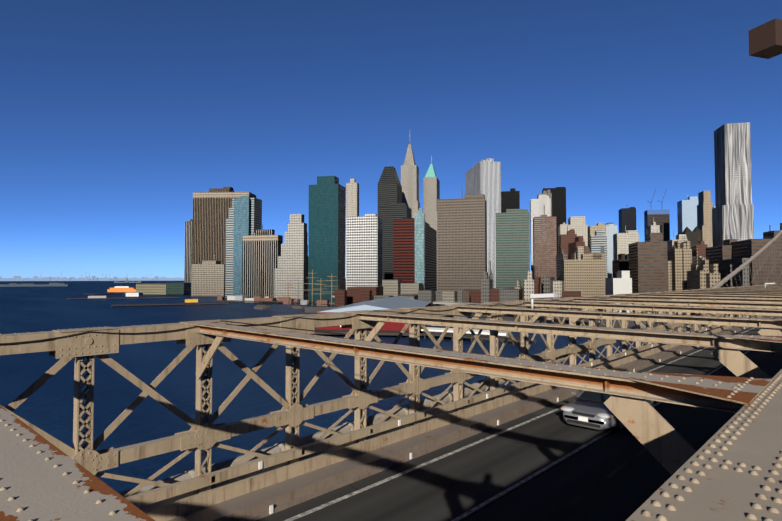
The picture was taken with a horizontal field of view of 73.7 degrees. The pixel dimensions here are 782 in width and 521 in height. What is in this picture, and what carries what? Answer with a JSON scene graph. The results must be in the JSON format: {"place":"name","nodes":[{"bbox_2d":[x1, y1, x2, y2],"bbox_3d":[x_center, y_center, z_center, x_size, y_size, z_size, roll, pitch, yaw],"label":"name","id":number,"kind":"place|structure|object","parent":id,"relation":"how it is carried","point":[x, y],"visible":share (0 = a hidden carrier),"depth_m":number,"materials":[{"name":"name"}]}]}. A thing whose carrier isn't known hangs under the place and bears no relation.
{"place":"outdoors","nodes":[
{"label":"outdoors","id":0,"kind":"place"},
{"bbox_2d":[0,276,183,280],"bbox_3d":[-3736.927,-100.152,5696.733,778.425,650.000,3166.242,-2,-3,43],"label":"shoreline","id":1,"kind":"structure","parent":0,"point":[79,278],"depth_m":5899.49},
{"bbox_2d":[40,271,152,275],"bbox_3d":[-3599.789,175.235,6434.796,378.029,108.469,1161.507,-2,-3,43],"label":"port cranes","id":2,"kind":"object","parent":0,"point":[89,274],"depth_m":6402.35,"materials":[{"name":"grey"}]},
{"bbox_2d":[88,296,106,297],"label":"pier shed","id":3,"kind":"structure","parent":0,"point":[97,296],"depth_m":867.88,"materials":[{"name":"grey"}]},
{"bbox_2d":[192,187,255,263],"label":"skyscraper","id":4,"kind":"structure","parent":0,"point":[210,215],"materials":[{"name":"concrete"}]},
{"bbox_2d":[191,255,225,295],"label":"building base","id":5,"kind":"object","parent":4,"relation":"attached to","point":[207,278],"visible":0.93,"depth_m":969.18,"materials":[{"name":"concrete"}]},
{"bbox_2d":[0,278,645,492],"bbox_3d":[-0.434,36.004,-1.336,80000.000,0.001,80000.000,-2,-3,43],"label":"harbour water","id":6,"kind":"structure","parent":0,"point":[47,407],"depth_m":196.37,"materials":[{"name":"liquid"}]},
{"bbox_2d":[0,283,67,286],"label":"island","id":7,"kind":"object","parent":6,"relation":"on","point":[29,285],"visible":1,"depth_m":2141.90,"materials":[{"name":"grey"}]},
{"bbox_2d":[107,286,135,291],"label":"ferry","id":8,"kind":"object","parent":6,"relation":"on","point":[123,289],"visible":0.83,"depth_m":1316.02,"materials":[{"name":"orange"}]},
{"bbox_2d":[114,281,140,282],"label":"island","id":9,"kind":"structure","parent":6,"relation":"on","point":[127,282],"depth_m":3843.97,"materials":[{"name":"grey"}]},
{"bbox_2d":[126,293,142,296],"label":"white hut","id":10,"kind":"object","parent":6,"relation":"on","point":[134,294],"visible":1,"depth_m":943.26,"materials":[{"name":"grey"}]},
{"bbox_2d":[185,299,197,302],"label":"yellow barge","id":11,"kind":"object","parent":6,"relation":"on","point":[190,300],"visible":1,"depth_m":713.85,"materials":[{"name":"orange"}]},
{"bbox_2d":[217,295,328,305],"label":"waterfront sheds","id":12,"kind":"object","parent":6,"relation":"on","point":[265,298],"visible":0.9,"depth_m":745.64,"materials":[{"name":"grey"}]},
{"bbox_2d":[254,270,341,309],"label":"ship masts","id":13,"kind":"object","parent":6,"relation":"on","point":[262,307],"visible":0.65,"depth_m":605.56,"materials":[{"name":"brown"}]},
{"bbox_2d":[66,293,535,345],"bbox_3d":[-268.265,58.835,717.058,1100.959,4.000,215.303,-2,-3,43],"label":"piers","id":14,"kind":"structure","parent":6,"relation":"in","point":[482,337],"depth_m":660.76,"materials":[{"name":"grey"}]},
{"bbox_2d":[282,270,336,305],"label":"ship masts","id":15,"kind":"object","parent":14,"relation":"on","point":[312,277],"visible":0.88,"depth_m":592.71,"materials":[{"name":"brown"}]},
{"bbox_2d":[313,296,430,335],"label":"pier pavilion","id":16,"kind":"structure","parent":14,"relation":"on","point":[392,328],"depth_m":332.72,"materials":[{"name":"metal"}]},
{"bbox_2d":[305,306,336,312],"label":"tall ship hull","id":17,"kind":"object","parent":6,"relation":"on","point":[311,309],"visible":0.57,"depth_m":538.52,"materials":[{"name":"black"}]},
{"bbox_2d":[421,325,507,336],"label":"excursion ship","id":18,"kind":"object","parent":6,"relation":"on","point":[434,328],"visible":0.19,"depth_m":315.76,"materials":[{"name":"white"}]},
{"bbox_2d":[378,166,401,216],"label":"skyscraper","id":19,"kind":"structure","parent":0,"point":[389,189],"depth_m":1011.35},
{"bbox_2d":[0,0,781,277],"label":"sky","id":20,"kind":"structure","parent":0,"point":[113,113],"materials":[{"name":"blue"}]},
{"bbox_2d":[379,202,411,279],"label":"skyscraper","id":21,"kind":"structure","parent":0,"point":[388,215],"depth_m":968.81,"materials":[{"name":"concrete"}]},
{"bbox_2d":[401,283,422,293],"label":"building","id":22,"kind":"structure","parent":0,"point":[410,288],"depth_m":651.27,"materials":[{"name":"concrete"}]},
{"bbox_2d":[393,218,436,290],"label":"brown building","id":23,"kind":"structure","parent":0,"point":[404,250],"depth_m":706.32,"materials":[{"name":"brick"}]},
{"bbox_2d":[422,155,439,230],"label":"skyscraper","id":24,"kind":"structure","parent":0,"point":[431,188],"depth_m":1184.44,"materials":[{"name":"beige stone"}]},
{"bbox_2d":[437,194,486,301],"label":"office building","id":25,"kind":"structure","parent":0,"point":[461,245],"depth_m":687.14,"materials":[{"name":"concrete"}]},
{"bbox_2d":[310,281,712,344],"bbox_3d":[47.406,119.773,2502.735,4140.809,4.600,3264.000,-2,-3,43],"label":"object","id":26,"kind":"structure","parent":0,"point":[508,317],"depth_m":410.91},
{"bbox_2d":[136,283,165,294],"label":"terminal building","id":27,"kind":"structure","parent":26,"relation":"on","point":[155,288],"depth_m":1083.66,"materials":[{"name":"concrete"}]},
{"bbox_2d":[166,283,190,294],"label":"terminal building","id":28,"kind":"structure","parent":26,"relation":"on","point":[178,288],"depth_m":1072.42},
{"bbox_2d":[184,219,192,282],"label":"skyscraper","id":29,"kind":"structure","parent":26,"relation":"on","point":[188,249],"depth_m":1163.03,"materials":[{"name":"concrete"}]},
{"bbox_2d":[225,196,261,297],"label":"skyscraper","id":30,"kind":"structure","parent":26,"relation":"on","point":[255,214],"materials":[{"name":"glass"}]},
{"bbox_2d":[242,225,282,297],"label":"office building","id":31,"kind":"structure","parent":26,"relation":"on","point":[258,257],"materials":[{"name":"concrete"}]},
{"bbox_2d":[274,214,307,300],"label":"skyscraper","id":32,"kind":"structure","parent":26,"relation":"on","point":[292,268],"depth_m":754.41,"materials":[{"name":"concrete"}]},
{"bbox_2d":[308,176,344,301],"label":"skyscraper","id":33,"kind":"structure","parent":26,"relation":"on","point":[326,245],"depth_m":743.34,"materials":[{"name":"glass"}]},
{"bbox_2d":[335,290,346,306],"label":"building","id":34,"kind":"structure","parent":26,"relation":"on","point":[340,298],"depth_m":538.31,"materials":[{"name":"brick"}]},
{"bbox_2d":[346,178,358,216],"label":"skyscraper","id":35,"kind":"structure","parent":26,"relation":"on","point":[352,198],"depth_m":1105.59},
{"bbox_2d":[346,213,381,289],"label":"office building","id":36,"kind":"structure","parent":26,"relation":"on","point":[363,251],"depth_m":725.85,"materials":[{"name":"concrete"},{"name":"glass"}]},
{"bbox_2d":[347,287,382,304],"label":"building","id":37,"kind":"structure","parent":26,"relation":"on","point":[352,295],"depth_m":564.30,"materials":[{"name":"brick"}]},
{"bbox_2d":[359,290,371,301],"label":"building","id":38,"kind":"structure","parent":26,"relation":"on","point":[365,295],"depth_m":511.08,"materials":[{"name":"brick"}]},
{"bbox_2d":[372,295,393,299],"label":"building","id":39,"kind":"structure","parent":26,"relation":"on","point":[374,297],"depth_m":522.25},
{"bbox_2d":[382,280,401,296],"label":"building","id":40,"kind":"structure","parent":26,"relation":"on","point":[391,287],"depth_m":641.61,"materials":[{"name":"concrete"}]},
{"bbox_2d":[395,294,417,299],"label":"building","id":41,"kind":"structure","parent":26,"relation":"on","point":[412,296],"depth_m":560.69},
{"bbox_2d":[401,137,419,217],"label":"skyscraper","id":42,"kind":"structure","parent":26,"relation":"on","point":[410,180],"depth_m":1129.12,"materials":[{"name":"stone"}]},
{"bbox_2d":[415,208,424,289],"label":"skyscraper","id":43,"kind":"structure","parent":26,"relation":"on","point":[419,246],"depth_m":694.90,"materials":[{"name":"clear glass"}]},
{"bbox_2d":[418,290,434,305],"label":"building","id":44,"kind":"structure","parent":26,"relation":"on","point":[427,295],"depth_m":547.73,"materials":[{"name":"concrete"}]},
{"bbox_2d":[435,291,441,305],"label":"building","id":45,"kind":"structure","parent":26,"relation":"on","point":[438,295],"depth_m":567.77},
{"bbox_2d":[442,291,456,305],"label":"building","id":46,"kind":"structure","parent":26,"relation":"on","point":[449,296],"depth_m":542.41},
{"bbox_2d":[332,296,582,325],"bbox_3d":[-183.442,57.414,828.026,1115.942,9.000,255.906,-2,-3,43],"label":"elevated highway","id":47,"kind":"structure","parent":26,"relation":"on","point":[453,303],"depth_m":516.85,"materials":[{"name":"grey concrete"}]},
{"bbox_2d":[458,289,466,301],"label":"building","id":48,"kind":"structure","parent":26,"relation":"on","point":[459,295],"depth_m":557.47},
{"bbox_2d":[462,290,468,302],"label":"building","id":49,"kind":"structure","parent":26,"relation":"on","point":[465,296],"depth_m":536.91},
{"bbox_2d":[469,290,480,302],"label":"building","id":50,"kind":"structure","parent":26,"relation":"on","point":[474,296],"depth_m":560.45,"materials":[{"name":"brick"}]},
{"bbox_2d":[465,158,500,287],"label":"skyscraper","id":51,"kind":"structure","parent":26,"relation":"on","point":[483,177],"depth_m":1141.56,"materials":[{"name":"metal"}]},
{"bbox_2d":[481,272,491,315],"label":"building","id":52,"kind":"structure","parent":26,"relation":"on","point":[486,284],"depth_m":477.28,"materials":[{"name":"concrete"}]},
{"bbox_2d":[490,261,493,287],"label":"building","id":53,"kind":"structure","parent":26,"relation":"on","point":[491,274],"depth_m":502.40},
{"bbox_2d":[490,288,498,301],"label":"building","id":54,"kind":"structure","parent":26,"relation":"on","point":[494,294],"depth_m":480.07,"materials":[{"name":"brick"}]},
{"bbox_2d":[501,188,519,212],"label":"skyscraper","id":55,"kind":"structure","parent":26,"relation":"on","point":[510,199],"depth_m":1223.57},
{"bbox_2d":[500,288,522,301],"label":"building","id":56,"kind":"structure","parent":26,"relation":"on","point":[509,294],"depth_m":493.98,"materials":[{"name":"concrete"}]},
{"bbox_2d":[496,209,529,300],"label":"skyscraper","id":57,"kind":"structure","parent":26,"relation":"on","point":[512,246],"depth_m":779.50,"materials":[{"name":"glass"}]},
{"bbox_2d":[515,280,521,288],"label":"building","id":58,"kind":"structure","parent":26,"relation":"on","point":[519,286],"depth_m":541.86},
{"bbox_2d":[523,271,533,299],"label":"building","id":59,"kind":"structure","parent":26,"relation":"on","point":[528,286],"depth_m":487.27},
{"bbox_2d":[534,277,541,293],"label":"building","id":60,"kind":"structure","parent":26,"relation":"on","point":[537,283],"depth_m":525.31,"materials":[{"name":"red brick"}]},
{"bbox_2d":[534,266,542,298],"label":"building","id":61,"kind":"structure","parent":26,"relation":"on","point":[541,288],"depth_m":532.27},
{"bbox_2d":[530,195,550,279],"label":"white building","id":62,"kind":"structure","parent":26,"relation":"on","point":[540,205],"depth_m":1108.85,"materials":[{"name":"concrete"}]},
{"bbox_2d":[537,190,551,215],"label":"grey building","id":63,"kind":"structure","parent":26,"relation":"on","point":[547,193],"depth_m":1249.57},
{"bbox_2d":[533,215,556,282],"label":"skyscraper","id":64,"kind":"structure","parent":26,"relation":"on","point":[544,245],"depth_m":862.81,"materials":[{"name":"brick"}]},
{"bbox_2d":[543,277,554,298],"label":"building","id":65,"kind":"structure","parent":26,"relation":"on","point":[547,285],"depth_m":507.54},
{"bbox_2d":[542,187,565,254],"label":"black building","id":66,"kind":"structure","parent":26,"relation":"on","point":[559,203],"depth_m":1316.22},
{"bbox_2d":[553,280,563,309],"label":"building","id":67,"kind":"structure","parent":26,"relation":"on","point":[558,287],"depth_m":532.29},
{"bbox_2d":[556,250,567,279],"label":"building","id":68,"kind":"structure","parent":26,"relation":"on","point":[561,256],"depth_m":673.12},
{"bbox_2d":[558,223,567,254],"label":"cream building","id":69,"kind":"structure","parent":26,"relation":"on","point":[562,228],"depth_m":956.07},
{"bbox_2d":[559,229,576,253],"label":"building","id":70,"kind":"structure","parent":26,"relation":"on","point":[565,240],"depth_m":833.60,"materials":[{"name":"brick"}]},
{"bbox_2d":[571,253,575,259],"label":"building","id":71,"kind":"structure","parent":26,"relation":"on","point":[573,256],"depth_m":757.29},
{"bbox_2d":[568,236,584,259],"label":"building","id":72,"kind":"structure","parent":26,"relation":"on","point":[575,244],"depth_m":755.87,"materials":[{"name":"red brick"}]},
{"bbox_2d":[567,216,587,245],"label":"cream building","id":73,"kind":"structure","parent":26,"relation":"on","point":[578,225],"depth_m":940.70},
{"bbox_2d":[576,246,583,259],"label":"building","id":74,"kind":"structure","parent":26,"relation":"on","point":[579,250],"depth_m":633.77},
{"bbox_2d":[561,253,605,308],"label":"tan apartment building","id":75,"kind":"structure","parent":26,"relation":"on","point":[585,275],"depth_m":577.41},
{"bbox_2d":[585,246,590,253],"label":"building","id":76,"kind":"structure","parent":26,"relation":"on","point":[586,249],"depth_m":763.22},
{"bbox_2d":[588,221,605,236],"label":"beige building","id":77,"kind":"structure","parent":26,"relation":"on","point":[597,227],"depth_m":977.21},
{"bbox_2d":[588,231,607,277],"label":"beige building","id":78,"kind":"structure","parent":26,"relation":"on","point":[597,241],"depth_m":909.81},
{"bbox_2d":[605,223,617,277],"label":"skyscraper","id":79,"kind":"structure","parent":26,"relation":"on","point":[611,229],"depth_m":1242.69,"materials":[{"name":"concrete"}]},
{"bbox_2d":[605,271,631,312],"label":"building","id":80,"kind":"structure","parent":26,"relation":"on","point":[621,283],"depth_m":474.35,"materials":[{"name":"grey"}]},
{"bbox_2d":[612,254,628,277],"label":"dark low building","id":81,"kind":"structure","parent":26,"relation":"on","point":[621,263],"depth_m":587.63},
{"bbox_2d":[613,226,638,259],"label":"cream building","id":82,"kind":"structure","parent":26,"relation":"on","point":[621,241],"depth_m":1000.94,"materials":[{"name":"concrete"}]},
{"bbox_2d":[619,207,635,232],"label":"navy building","id":83,"kind":"structure","parent":26,"relation":"on","point":[627,217],"depth_m":1320.00,"materials":[{"name":"glass"}]},
{"bbox_2d":[628,230,667,313],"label":"building","id":84,"kind":"structure","parent":26,"relation":"on","point":[648,264],"depth_m":498.27,"materials":[{"name":"brick"}]},
{"bbox_2d":[646,218,661,241],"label":"building","id":85,"kind":"structure","parent":26,"relation":"on","point":[653,228],"depth_m":1070.07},
{"bbox_2d":[644,189,669,241],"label":"skyscraper","id":86,"kind":"structure","parent":26,"relation":"on","point":[661,217],"depth_m":1552.92,"materials":[{"name":"blue"}]},
{"bbox_2d":[668,261,671,305],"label":"building","id":87,"kind":"structure","parent":26,"relation":"on","point":[669,276],"depth_m":544.34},
{"bbox_2d":[667,230,685,305],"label":"building","id":88,"kind":"structure","parent":26,"relation":"on","point":[674,254],"depth_m":532.96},
{"bbox_2d":[667,234,687,249],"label":"white building","id":89,"kind":"structure","parent":26,"relation":"on","point":[679,237],"depth_m":787.34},
{"bbox_2d":[680,241,691,289],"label":"building","id":90,"kind":"structure","parent":26,"relation":"on","point":[686,259],"depth_m":529.08,"materials":[{"name":"concrete"}]},
{"bbox_2d":[677,195,697,232],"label":"skyscraper","id":91,"kind":"structure","parent":26,"relation":"on","point":[687,212],"depth_m":1387.53,"materials":[{"name":"glass"}]},
{"bbox_2d":[678,226,700,248],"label":"building","id":92,"kind":"structure","parent":26,"relation":"on","point":[694,237],"depth_m":820.14,"materials":[{"name":"concrete"}]},
{"bbox_2d":[687,248,708,315],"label":"building","id":93,"kind":"structure","parent":26,"relation":"on","point":[696,278],"depth_m":432.41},
{"bbox_2d":[692,258,705,270],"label":"building","id":94,"kind":"structure","parent":26,"relation":"on","point":[694,261],"depth_m":578.35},
{"bbox_2d":[691,241,707,257],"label":"building","id":95,"kind":"structure","parent":26,"relation":"on","point":[701,246],"depth_m":694.13,"materials":[{"name":"red brick"}]},
{"bbox_2d":[706,264,720,313],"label":"building","id":96,"kind":"structure","parent":26,"relation":"on","point":[713,277],"depth_m":417.10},
{"bbox_2d":[706,234,736,264],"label":"building","id":97,"kind":"structure","parent":26,"relation":"on","point":[717,254],"depth_m":459.93,"materials":[{"name":"concrete"}]},
{"bbox_2d":[718,264,731,316],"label":"building","id":98,"kind":"structure","parent":26,"relation":"on","point":[724,270],"depth_m":436.93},
{"bbox_2d":[712,204,753,246],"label":"tower base","id":99,"kind":"object","parent":26,"relation":"on","point":[733,222],"visible":0.36,"depth_m":745.93,"materials":[{"name":"metal"}]},
{"bbox_2d":[714,122,751,207],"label":"skyscraper","id":100,"kind":"structure","parent":99,"relation":"on","point":[732,160],"depth_m":752.85,"materials":[{"name":"metal"}]},
{"bbox_2d":[722,258,748,317],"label":"building","id":101,"kind":"structure","parent":26,"relation":"on","point":[737,263],"depth_m":413.41,"materials":[{"name":"concrete"}]},
{"bbox_2d":[731,225,781,308],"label":"building","id":102,"kind":"structure","parent":26,"relation":"on","point":[748,248],"depth_m":411.59,"materials":[{"name":"brick"}]},
{"bbox_2d":[256,316,781,520],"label":"road","id":103,"kind":"structure","parent":0,"point":[624,475],"depth_m":13.34,"materials":[{"name":"asphalt"}]},
{"bbox_2d":[168,316,776,520],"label":"kerb ledge","id":104,"kind":"object","parent":103,"relation":"on","point":[279,496],"depth_m":13.73,"materials":[{"name":"concrete"}]},
{"bbox_2d":[0,284,774,520],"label":"truss","id":105,"kind":"object","parent":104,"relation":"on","point":[167,501],"visible":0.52,"depth_m":12.10,"materials":[{"name":"beige metal"}]},
{"bbox_2d":[0,285,781,520],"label":"cross beams","id":106,"kind":"structure","parent":105,"relation":"attached to","point":[39,487],"depth_m":8.40,"materials":[{"name":"metal"}]},
{"bbox_2d":[0,294,781,520],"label":"rivets","id":107,"kind":"object","parent":106,"relation":"on","point":[751,516],"visible":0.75,"depth_m":2.87,"materials":[{"name":"beige metal"}]},
{"bbox_2d":[0,284,781,344],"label":"top chord","id":108,"kind":"object","parent":106,"relation":"attached to","point":[396,312],"visible":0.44,"depth_m":12.97,"materials":[{"name":"beige metal"}]},
{"bbox_2d":[190,323,772,475],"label":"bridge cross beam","id":109,"kind":"structure","parent":106,"relation":"attached to","point":[661,439],"depth_m":5.06,"materials":[{"name":"metal"}]},
{"bbox_2d":[530,283,774,308],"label":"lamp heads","id":110,"kind":"object","parent":106,"relation":"on","point":[532,296],"visible":0.96,"depth_m":15.50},
{"bbox_2d":[626,369,781,520],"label":"girder","id":111,"kind":"object","parent":106,"relation":"attached to","point":[717,493],"visible":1,"depth_m":2.41,"materials":[{"name":"beige metal"}]},
{"bbox_2d":[118,230,781,495],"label":"cable","id":112,"kind":"object","parent":105,"relation":"attached to","point":[403,410],"visible":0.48,"depth_m":15.17,"materials":[{"name":"paint"}]},
{"bbox_2d":[727,234,781,286],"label":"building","id":113,"kind":"structure","parent":112,"relation":"hanging from","point":[765,265],"depth_m":69.56,"materials":[{"name":"grey metal"}]},
{"bbox_2d":[259,316,771,513],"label":"road reflectors","id":114,"kind":"object","parent":103,"relation":"on","point":[271,506],"visible":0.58,"depth_m":14.67,"materials":[{"name":"white paint"}]},
{"bbox_2d":[284,316,781,520],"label":"lane markings","id":115,"kind":"object","parent":103,"relation":"on","point":[467,513],"depth_m":13.59,"materials":[{"name":"paint"}]},
{"bbox_2d":[560,390,653,431],"bbox_3d":[7.886,5.008,18.720,2.040,1.289,4.834,-2,-3,43],"label":"car","id":116,"kind":"object","parent":103,"relation":"on","point":[587,409],"visible":0.42,"depth_m":17.16,"materials":[{"name":"silver metal"}]},
{"bbox_2d":[561,291,580,310],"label":"building","id":117,"kind":"structure","parent":0,"point":[571,294],"depth_m":473.12,"materials":[{"name":"brick"}]},
{"bbox_2d":[697,191,712,246],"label":"stone tower","id":118,"kind":"structure","parent":0,"point":[704,214],"depth_m":1112.09,"materials":[{"name":"stone"}]},
{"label":"promenade deck","id":119,"kind":"structure","parent":0,"visible":0},
{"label":"promenade lamp post","id":120,"kind":"object","parent":119,"relation":"on","visible":0},
{"bbox_2d":[748,18,781,58],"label":"promenade lamp hood","id":121,"kind":"object","parent":120,"relation":"attached to","point":[765,40],"visible":1,"depth_m":4.23,"materials":[{"name":"brown"}]}
]}

